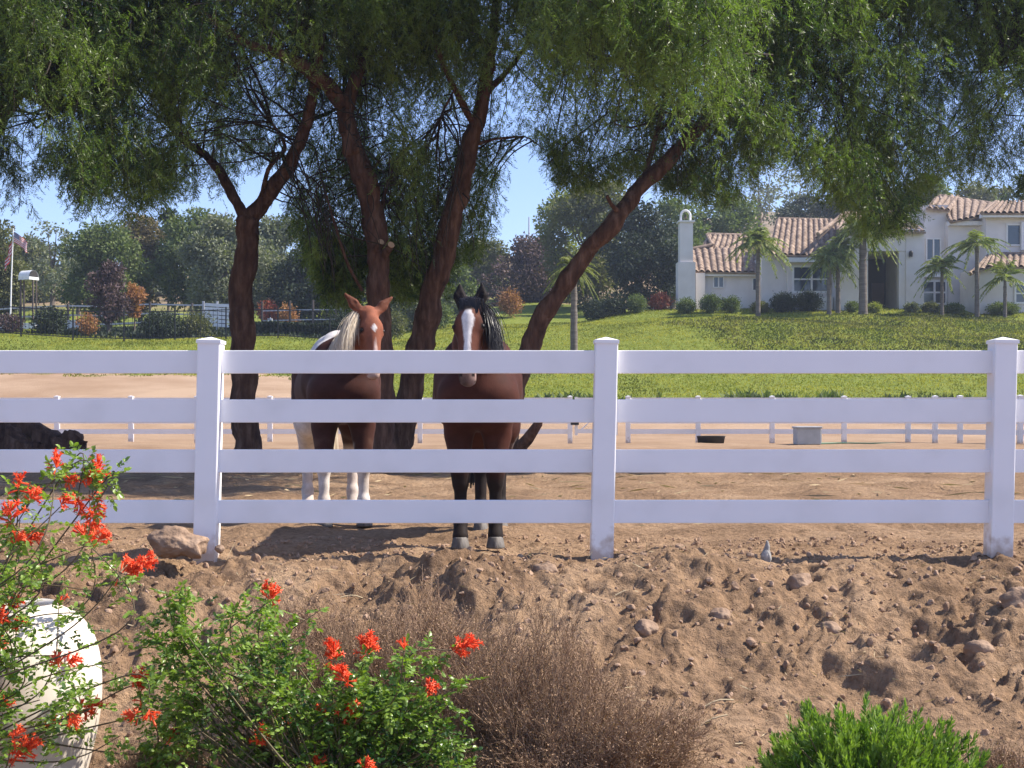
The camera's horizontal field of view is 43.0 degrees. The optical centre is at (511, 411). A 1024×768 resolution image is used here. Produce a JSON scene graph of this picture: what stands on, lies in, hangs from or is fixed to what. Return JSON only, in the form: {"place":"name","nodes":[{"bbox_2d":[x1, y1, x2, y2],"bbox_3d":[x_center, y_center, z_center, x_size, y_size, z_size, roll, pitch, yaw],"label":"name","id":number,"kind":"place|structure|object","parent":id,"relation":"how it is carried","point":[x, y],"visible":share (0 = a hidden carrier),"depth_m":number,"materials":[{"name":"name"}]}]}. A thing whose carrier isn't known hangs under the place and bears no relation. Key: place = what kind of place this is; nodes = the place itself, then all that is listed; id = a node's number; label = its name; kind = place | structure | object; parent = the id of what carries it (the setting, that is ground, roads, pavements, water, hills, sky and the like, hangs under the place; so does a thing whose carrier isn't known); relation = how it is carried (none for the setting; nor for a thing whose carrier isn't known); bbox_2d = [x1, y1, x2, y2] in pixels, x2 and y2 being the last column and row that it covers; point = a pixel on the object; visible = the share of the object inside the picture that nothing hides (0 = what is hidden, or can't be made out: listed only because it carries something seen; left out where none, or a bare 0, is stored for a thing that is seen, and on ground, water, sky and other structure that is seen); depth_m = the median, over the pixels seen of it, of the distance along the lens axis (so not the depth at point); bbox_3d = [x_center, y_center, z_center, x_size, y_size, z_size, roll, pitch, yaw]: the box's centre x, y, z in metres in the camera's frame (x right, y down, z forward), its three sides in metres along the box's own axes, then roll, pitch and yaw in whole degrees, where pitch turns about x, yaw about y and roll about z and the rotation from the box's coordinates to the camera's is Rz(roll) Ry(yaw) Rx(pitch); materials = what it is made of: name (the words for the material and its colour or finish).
{"place":"outdoors","nodes":[
{"label":"outdoors","id":0,"kind":"place"},
{"bbox_2d":[0,212,1023,767],"bbox_3d":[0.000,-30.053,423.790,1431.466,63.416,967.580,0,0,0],"label":"ground","id":1,"kind":"structure","parent":0,"point":[960,678],"depth_m":7.59,"materials":[{"name":"soil"}]},
{"bbox_2d":[0,312,25,332],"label":"shrub","id":2,"kind":"object","parent":1,"relation":"on","point":[7,326],"visible":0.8,"depth_m":72.72,"materials":[{"name":"purple plant"}]},
{"bbox_2d":[0,218,38,321],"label":"tree","id":3,"kind":"object","parent":1,"relation":"on","point":[18,267],"visible":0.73,"depth_m":85.42,"materials":[{"name":"green plant"}]},
{"bbox_2d":[18,270,38,320],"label":"field shelter","id":4,"kind":"object","parent":1,"relation":"on","point":[30,275],"visible":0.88,"depth_m":81.81,"materials":[{"name":"white paint"}]},
{"bbox_2d":[7,233,68,302],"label":"tree","id":5,"kind":"object","parent":1,"relation":"on","point":[31,253],"visible":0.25,"depth_m":127.05,"materials":[{"name":"green plant"}]},
{"bbox_2d":[29,302,71,333],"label":"shrub","id":6,"kind":"object","parent":1,"relation":"on","point":[52,317],"visible":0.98,"depth_m":73.67,"materials":[{"name":"green plant"}]},
{"bbox_2d":[0,598,101,767],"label":"urn","id":7,"kind":"object","parent":1,"relation":"on","point":[91,655],"visible":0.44,"depth_m":4.99,"materials":[{"name":"ceramic"}]},
{"bbox_2d":[24,220,81,305],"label":"tree","id":8,"kind":"object","parent":1,"relation":"on","point":[51,262],"visible":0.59,"depth_m":117.37,"materials":[{"name":"green plant"}]},
{"bbox_2d":[45,235,96,314],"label":"tree","id":9,"kind":"object","parent":1,"relation":"on","point":[64,263],"visible":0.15,"depth_m":111.33,"materials":[{"name":"green plant"}]},
{"bbox_2d":[74,312,99,334],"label":"shrub","id":10,"kind":"object","parent":1,"relation":"on","point":[87,325],"visible":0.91,"depth_m":73.81,"materials":[{"name":"orange plant"}]},
{"bbox_2d":[0,0,176,448],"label":"pepper tree","id":11,"kind":"object","parent":1,"relation":"on","point":[37,44],"visible":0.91,"depth_m":16.94,"materials":[{"name":"green plant"}]},
{"bbox_2d":[0,441,183,767],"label":"honeysuckle shrub","id":12,"kind":"object","parent":1,"relation":"on","point":[70,719],"visible":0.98,"depth_m":4.62,"materials":[{"name":"green plant"}]},
{"bbox_2d":[52,218,155,327],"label":"tree","id":13,"kind":"object","parent":1,"relation":"on","point":[103,241],"visible":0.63,"depth_m":95.14,"materials":[{"name":"green plant"}]},
{"bbox_2d":[0,302,213,324],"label":"pipe fence","id":14,"kind":"object","parent":1,"relation":"on","point":[149,304],"visible":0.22,"depth_m":83.98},
{"bbox_2d":[83,259,132,330],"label":"tree","id":15,"kind":"object","parent":1,"relation":"on","point":[109,286],"visible":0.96,"depth_m":75.61,"materials":[{"name":"purple plant"}]},
{"bbox_2d":[122,282,149,330],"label":"tree","id":16,"kind":"object","parent":1,"relation":"on","point":[136,294],"visible":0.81,"depth_m":77.79,"materials":[{"name":"orange plant"}]},
{"bbox_2d":[116,209,176,326],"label":"tree","id":17,"kind":"object","parent":1,"relation":"on","point":[148,236],"visible":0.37,"depth_m":99.61,"materials":[{"name":"green plant"}]},
{"bbox_2d":[135,307,185,338],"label":"shrub","id":18,"kind":"object","parent":1,"relation":"on","point":[158,323],"visible":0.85,"depth_m":73.55,"materials":[{"name":"green plant"}]},
{"bbox_2d":[1,322,325,338],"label":"shaded ground cover","id":19,"kind":"object","parent":1,"relation":"on","point":[103,331],"visible":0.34,"depth_m":74.52,"materials":[{"name":"green plant"}]},
{"bbox_2d":[0,305,330,340],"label":"black metal fence","id":20,"kind":"object","parent":1,"relation":"on","point":[132,312],"visible":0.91,"depth_m":71.48,"materials":[{"name":"metal"}]},
{"bbox_2d":[93,729,240,767],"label":"dry bush","id":21,"kind":"object","parent":1,"relation":"on","point":[130,761],"visible":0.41,"depth_m":5.02,"materials":[{"name":"plant"}]},
{"bbox_2d":[153,208,184,315],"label":"tree","id":22,"kind":"object","parent":1,"relation":"on","point":[164,217],"visible":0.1,"depth_m":103.83,"materials":[{"name":"green plant"}]},
{"bbox_2d":[147,526,208,558],"bbox_3d":[-1.987,0.773,7.728,0.361,0.196,0.215,0,0,0],"label":"boulder","id":23,"kind":"object","parent":1,"relation":"on","point":[170,541],"visible":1,"depth_m":7.66,"materials":[{"name":"stone"}]},
{"bbox_2d":[145,205,215,321],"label":"tree","id":24,"kind":"object","parent":1,"relation":"on","point":[175,233],"visible":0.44,"depth_m":97.81,"materials":[{"name":"green plant"}]},
{"bbox_2d":[177,306,216,335],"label":"shrub","id":25,"kind":"object","parent":1,"relation":"on","point":[193,325],"visible":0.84,"depth_m":74.71,"materials":[{"name":"green plant"}]},
{"bbox_2d":[202,301,228,329],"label":"slatted panel","id":26,"kind":"object","parent":1,"relation":"on","point":[212,307],"visible":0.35,"depth_m":78.97,"materials":[{"name":"white paint"}]},
{"bbox_2d":[49,0,386,448],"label":"pepper tree","id":27,"kind":"object","parent":1,"relation":"on","point":[195,44],"visible":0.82,"depth_m":18.72,"materials":[{"name":"green plant"}]},
{"bbox_2d":[173,208,278,323],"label":"tree","id":28,"kind":"object","parent":1,"relation":"on","point":[209,251],"visible":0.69,"depth_m":90.68,"materials":[{"name":"green plant"}]},
{"bbox_2d":[255,298,279,319],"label":"shrub","id":29,"kind":"object","parent":1,"relation":"on","point":[267,315],"visible":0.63,"depth_m":89.81,"materials":[{"name":"red plant"}]},
{"bbox_2d":[253,213,299,319],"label":"tree","id":30,"kind":"object","parent":1,"relation":"on","point":[273,231],"visible":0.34,"depth_m":98.95,"materials":[{"name":"green plant"}]},
{"bbox_2d":[228,320,341,335],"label":"hedge","id":31,"kind":"object","parent":1,"relation":"on","point":[297,327],"visible":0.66,"depth_m":75.52,"materials":[{"name":"green plant"}]},
{"bbox_2d":[0,396,572,442],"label":"rail fence","id":32,"kind":"object","parent":1,"relation":"on","point":[131,431],"visible":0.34,"depth_m":37.98,"materials":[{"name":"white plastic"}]},
{"bbox_2d":[275,302,300,321],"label":"shrub","id":33,"kind":"object","parent":1,"relation":"on","point":[283,315],"visible":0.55,"depth_m":87.73,"materials":[{"name":"orange plant"}]},
{"bbox_2d":[261,247,341,323],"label":"tree","id":34,"kind":"object","parent":1,"relation":"on","point":[293,291],"visible":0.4,"depth_m":90.88,"materials":[{"name":"green plant"}]},
{"bbox_2d":[261,300,341,323],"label":"pipe fence","id":35,"kind":"object","parent":1,"relation":"on","point":[312,319],"visible":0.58,"depth_m":85.94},
{"bbox_2d":[127,578,486,767],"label":"honeysuckle shrub","id":36,"kind":"object","parent":1,"relation":"on","point":[357,748],"visible":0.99,"depth_m":4.85,"materials":[{"name":"green plant"}]},
{"bbox_2d":[199,0,470,448],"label":"pepper tree","id":37,"kind":"object","parent":1,"relation":"on","point":[375,242],"visible":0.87,"depth_m":19.24,"materials":[{"name":"green plant"}]},
{"bbox_2d":[291,293,392,527],"bbox_3d":[-1.446,-0.006,10.798,0.719,1.793,2.290,0,0,-12],"label":"paint horse","id":38,"kind":"object","parent":1,"relation":"on","point":[361,328],"visible":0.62,"depth_m":10.09},
{"bbox_2d":[214,561,546,766],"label":"dry bush","id":39,"kind":"object","parent":1,"relation":"on","point":[386,643],"visible":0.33,"depth_m":5.76,"materials":[{"name":"plant"}]},
{"bbox_2d":[391,307,410,338],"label":"shrub","id":40,"kind":"object","parent":1,"relation":"on","point":[397,330],"visible":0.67,"depth_m":77.75,"materials":[{"name":"green plant"}]},
{"bbox_2d":[390,287,443,330],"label":"tree","id":41,"kind":"object","parent":1,"relation":"on","point":[409,312],"visible":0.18,"depth_m":83.28,"materials":[{"name":"green plant"}]},
{"bbox_2d":[438,301,456,328],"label":"shrub","id":42,"kind":"object","parent":1,"relation":"on","point":[446,317],"visible":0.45,"depth_m":83.92,"materials":[{"name":"green plant"}]},
{"bbox_2d":[441,262,479,312],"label":"tree","id":43,"kind":"object","parent":1,"relation":"on","point":[468,287],"visible":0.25,"depth_m":99.33,"materials":[{"name":"green plant"}]},
{"bbox_2d":[432,283,522,548],"bbox_3d":[-0.241,0.030,9.213,0.683,1.720,2.122,0,0,-1],"label":"bay horse","id":44,"kind":"object","parent":1,"relation":"on","point":[476,325],"visible":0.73,"depth_m":8.47},
{"bbox_2d":[373,0,588,448],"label":"pepper tree","id":45,"kind":"object","parent":1,"relation":"on","point":[471,150],"visible":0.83,"depth_m":19.92,"materials":[{"name":"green plant"}]},
{"bbox_2d":[457,235,511,295],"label":"tree","id":46,"kind":"object","parent":1,"relation":"on","point":[495,251],"visible":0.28,"depth_m":122.92,"materials":[{"name":"green plant"}]},
{"bbox_2d":[477,261,522,305],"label":"tree","id":47,"kind":"object","parent":1,"relation":"on","point":[502,270],"visible":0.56,"depth_m":107.82,"materials":[{"name":"purple plant"}]},
{"bbox_2d":[4,540,1005,756],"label":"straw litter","id":48,"kind":"object","parent":1,"relation":"on","point":[605,667],"visible":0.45,"depth_m":6.93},
{"bbox_2d":[496,286,524,317],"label":"shrub","id":49,"kind":"object","parent":1,"relation":"on","point":[510,305],"visible":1,"depth_m":95.70,"materials":[{"name":"orange plant"}]},
{"bbox_2d":[0,473,1021,525],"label":"leaf litter","id":50,"kind":"object","parent":1,"relation":"on","point":[562,481],"visible":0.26,"depth_m":15.62,"materials":[{"name":"plant"}]},
{"bbox_2d":[0,337,1023,564],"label":"rail fence","id":51,"kind":"object","parent":1,"relation":"on","point":[998,461],"visible":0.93,"depth_m":7.98,"materials":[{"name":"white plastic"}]},
{"bbox_2d":[0,307,1023,398],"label":"grass","id":52,"kind":"structure","parent":1,"relation":"on","point":[568,325],"depth_m":69.87,"materials":[{"name":"plant"}]},
{"bbox_2d":[0,530,1023,767],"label":"earth crumbs","id":53,"kind":"object","parent":1,"relation":"on","point":[752,642],"visible":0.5,"depth_m":7.41,"materials":[{"name":"soil"}]},
{"bbox_2d":[494,231,558,301],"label":"tree","id":54,"kind":"object","parent":1,"relation":"on","point":[533,275],"visible":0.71,"depth_m":110.49,"materials":[{"name":"purple plant"}]},
{"bbox_2d":[532,186,582,302],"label":"tree","id":55,"kind":"object","parent":1,"relation":"on","point":[571,247],"visible":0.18,"depth_m":121.41,"materials":[{"name":"green plant"}]},
{"bbox_2d":[409,568,728,767],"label":"dry bush","id":56,"kind":"object","parent":1,"relation":"on","point":[586,732],"visible":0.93,"depth_m":5.22,"materials":[{"name":"plant"}]},
{"bbox_2d":[542,256,600,349],"bbox_3d":[2.837,-4.579,62.013,2.791,5.782,2.494,0,0,0],"label":"palm tree","id":57,"kind":"object","parent":1,"relation":"on","point":[573,328],"visible":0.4,"depth_m":61.87,"materials":[{"name":"green plant"}]},
{"bbox_2d":[533,177,630,308],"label":"tree","id":58,"kind":"object","parent":1,"relation":"on","point":[585,214],"visible":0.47,"depth_m":102.75,"materials":[{"name":"green plant"}]},
{"bbox_2d":[580,295,612,319],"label":"shrub","id":59,"kind":"object","parent":1,"relation":"on","point":[594,308],"visible":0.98,"depth_m":87.69,"materials":[{"name":"green plant"}]},
{"bbox_2d":[603,292,631,314],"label":"shrub","id":60,"kind":"object","parent":1,"relation":"on","point":[618,306],"visible":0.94,"depth_m":88.00,"materials":[{"name":"green plant"}]},
{"bbox_2d":[596,196,677,309],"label":"tree","id":61,"kind":"object","parent":1,"relation":"on","point":[636,259],"visible":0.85,"depth_m":97.01,"materials":[{"name":"green plant"}]},
{"bbox_2d":[625,293,649,311],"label":"round bush","id":62,"kind":"object","parent":1,"relation":"on","point":[636,303],"visible":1,"depth_m":87.76,"materials":[{"name":"green plant"}]},
{"bbox_2d":[635,619,658,635],"bbox_3d":[0.704,1.130,6.798,0.131,0.096,0.104,0,0,0],"label":"rock","id":63,"kind":"object","parent":1,"relation":"on","point":[645,627],"visible":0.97,"depth_m":6.77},
{"bbox_2d":[647,291,674,309],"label":"shrub","id":64,"kind":"object","parent":1,"relation":"on","point":[660,301],"visible":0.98,"depth_m":88.78,"materials":[{"name":"red plant"}]},
{"bbox_2d":[652,195,711,309],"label":"tree","id":65,"kind":"object","parent":1,"relation":"on","point":[671,211],"visible":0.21,"depth_m":109.28,"materials":[{"name":"green plant"}]},
{"bbox_2d":[674,297,697,313],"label":"round bush","id":66,"kind":"object","parent":1,"relation":"on","point":[685,305],"visible":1,"depth_m":86.23,"materials":[{"name":"green plant"}]},
{"bbox_2d":[697,436,724,442],"bbox_3d":[5.664,0.790,37.000,0.840,0.220,0.840,0,0,0],"label":"feed tub","id":67,"kind":"object","parent":1,"relation":"on","point":[710,439],"visible":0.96,"depth_m":36.67,"materials":[{"name":"rubber"}]},
{"bbox_2d":[698,293,724,312],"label":"round bush","id":68,"kind":"object","parent":1,"relation":"on","point":[710,302],"visible":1,"depth_m":85.76,"materials":[{"name":"green plant"}]},
{"bbox_2d":[709,607,730,619],"bbox_3d":[1.113,1.092,6.949,0.114,0.095,0.094,0,0,33],"label":"rock","id":69,"kind":"object","parent":1,"relation":"on","point":[722,613],"visible":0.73,"depth_m":6.92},
{"bbox_2d":[685,194,761,241],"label":"tree","id":70,"kind":"object","parent":1,"relation":"on","point":[735,220],"visible":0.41,"depth_m":124.40,"materials":[{"name":"green plant"}]},
{"bbox_2d":[721,294,741,312],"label":"round bush","id":71,"kind":"object","parent":1,"relation":"on","point":[732,304],"visible":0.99,"depth_m":86.33,"materials":[{"name":"green plant"}]},
{"bbox_2d":[494,0,997,473],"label":"pepper tree","id":72,"kind":"object","parent":1,"relation":"on","point":[723,49],"visible":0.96,"depth_m":19.41,"materials":[{"name":"green plant"}]},
{"bbox_2d":[725,226,791,315],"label":"palm tree","id":73,"kind":"object","parent":1,"relation":"on","point":[757,238],"visible":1,"depth_m":84.36,"materials":[{"name":"plant"}]},
{"bbox_2d":[535,388,985,398],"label":"bank edge plants","id":74,"kind":"object","parent":1,"relation":"on","point":[824,394],"visible":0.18,"depth_m":51.73,"materials":[{"name":"green plant"}]},
{"bbox_2d":[732,163,789,229],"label":"tree","id":75,"kind":"object","parent":1,"relation":"on","point":[768,198],"visible":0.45,"depth_m":174.84,"materials":[{"name":"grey plant"}]},
{"bbox_2d":[768,291,801,311],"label":"round bush","id":76,"kind":"object","parent":1,"relation":"on","point":[784,302],"visible":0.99,"depth_m":85.66,"materials":[{"name":"green plant"}]},
{"bbox_2d":[760,165,818,220],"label":"tree","id":77,"kind":"object","parent":1,"relation":"on","point":[792,194],"visible":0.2,"depth_m":180.10,"materials":[{"name":"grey plant"}]},
{"bbox_2d":[786,573,811,590],"bbox_3d":[1.649,0.981,7.450,0.152,0.119,0.133,0,0,0],"label":"rock","id":78,"kind":"object","parent":1,"relation":"on","point":[796,581],"visible":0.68,"depth_m":7.41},
{"bbox_2d":[792,426,821,444],"bbox_3d":[8.215,0.650,36.200,0.720,0.500,0.620,0,0,0],"label":"utility box","id":79,"kind":"object","parent":1,"relation":"on","point":[807,435],"visible":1,"depth_m":35.92,"materials":[{"name":"grey paint"}]},
{"bbox_2d":[772,193,842,235],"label":"tree","id":80,"kind":"object","parent":1,"relation":"on","point":[797,211],"visible":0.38,"depth_m":138.51,"materials":[{"name":"green plant"}]},
{"bbox_2d":[794,288,825,311],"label":"round bush","id":81,"kind":"object","parent":1,"relation":"on","point":[811,300],"visible":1,"depth_m":85.66,"materials":[{"name":"green plant"}]},
{"bbox_2d":[625,395,1023,442],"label":"rail fence","id":82,"kind":"object","parent":1,"relation":"on","point":[844,431],"visible":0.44,"depth_m":37.98,"materials":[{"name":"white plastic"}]},
{"bbox_2d":[800,247,858,313],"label":"palm tree","id":83,"kind":"object","parent":1,"relation":"on","point":[829,260],"visible":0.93,"depth_m":83.86,"materials":[{"name":"plant"}]},
{"bbox_2d":[806,236,859,312],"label":"palm tree","id":84,"kind":"object","parent":1,"relation":"on","point":[844,247],"visible":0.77,"depth_m":84.44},
{"bbox_2d":[653,312,1023,349],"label":"ground cover","id":85,"kind":"object","parent":1,"relation":"on","point":[899,317],"visible":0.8,"depth_m":74.02,"materials":[{"name":"green plant"}]},
{"bbox_2d":[676,194,1023,313],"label":"house","id":86,"kind":"structure","parent":1,"relation":"on","point":[704,268],"depth_m":88.42,"materials":[{"name":"beige paint"}]},
{"bbox_2d":[792,265,826,292],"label":"window","id":87,"kind":"structure","parent":86,"relation":"in","point":[797,272],"depth_m":87.86,"materials":[{"name":"white glass"}]},
{"bbox_2d":[872,283,883,306],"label":"door","id":88,"kind":"structure","parent":86,"relation":"in","point":[877,288],"depth_m":91.34,"materials":[{"name":"brown wood"}]},
{"bbox_2d":[925,238,940,260],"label":"window","id":89,"kind":"structure","parent":86,"relation":"in","point":[932,245],"depth_m":88.96,"materials":[{"name":"white glass"}]},
{"bbox_2d":[924,280,946,304],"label":"window","id":90,"kind":"structure","parent":86,"relation":"in","point":[932,289],"depth_m":88.47,"materials":[{"name":"white glass"}]},
{"bbox_2d":[1006,224,1019,245],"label":"window","id":91,"kind":"structure","parent":86,"relation":"in","point":[1012,230],"depth_m":87.16,"materials":[{"name":"white glass"}]},
{"bbox_2d":[828,215,903,313],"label":"palm tree","id":92,"kind":"object","parent":1,"relation":"on","point":[863,308],"visible":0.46,"depth_m":83.39,"materials":[{"name":"plant"}]},
{"bbox_2d":[746,691,1002,767],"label":"green bush","id":93,"kind":"object","parent":1,"relation":"on","point":[862,743],"visible":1,"depth_m":4.63,"materials":[{"name":"green plant"}]},
{"bbox_2d":[894,173,952,212],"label":"tree","id":94,"kind":"object","parent":1,"relation":"on","point":[947,192],"visible":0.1,"depth_m":126.11,"materials":[{"name":"green plant"}]},
{"bbox_2d":[910,255,969,314],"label":"palm tree","id":95,"kind":"object","parent":1,"relation":"on","point":[937,264],"visible":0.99,"depth_m":82.94,"materials":[{"name":"plant"}]},
{"bbox_2d":[902,0,1023,221],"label":"pepper tree","id":96,"kind":"object","parent":1,"relation":"on","point":[1004,49],"visible":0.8,"depth_m":21.40,"materials":[{"name":"green plant"}]},
{"bbox_2d":[940,229,1013,316],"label":"palm tree","id":97,"kind":"object","parent":1,"relation":"on","point":[984,242],"visible":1,"depth_m":82.45,"materials":[{"name":"plant"}]},
{"bbox_2d":[963,640,994,655],"bbox_3d":[2.386,1.220,6.649,0.156,0.109,0.118,0,0,0],"label":"rock","id":98,"kind":"object","parent":1,"relation":"on","point":[974,647],"visible":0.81,"depth_m":6.61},
{"bbox_2d":[955,181,1013,220],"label":"tree","id":99,"kind":"object","parent":1,"relation":"on","point":[977,193],"visible":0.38,"depth_m":148.93,"materials":[{"name":"green plant"}]},
{"bbox_2d":[957,727,1023,767],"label":"dry bush","id":100,"kind":"object","parent":1,"relation":"on","point":[997,759],"visible":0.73,"depth_m":5.12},
{"bbox_2d":[972,260,1023,316],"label":"palm tree","id":101,"kind":"object","parent":1,"relation":"on","point":[1004,276],"visible":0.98,"depth_m":82.12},
{"bbox_2d":[985,301,1023,314],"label":"round bush","id":102,"kind":"object","parent":1,"relation":"on","point":[997,308],"visible":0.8,"depth_m":83.07,"materials":[{"name":"green plant"}]},
{"bbox_2d":[999,586,1023,608],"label":"rock","id":103,"kind":"object","parent":1,"relation":"on","point":[1014,596],"visible":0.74,"depth_m":6.86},
{"bbox_2d":[0,0,1023,269],"label":"sky","id":104,"kind":"structure","parent":0,"point":[527,189],"materials":[{"name":"blue"}]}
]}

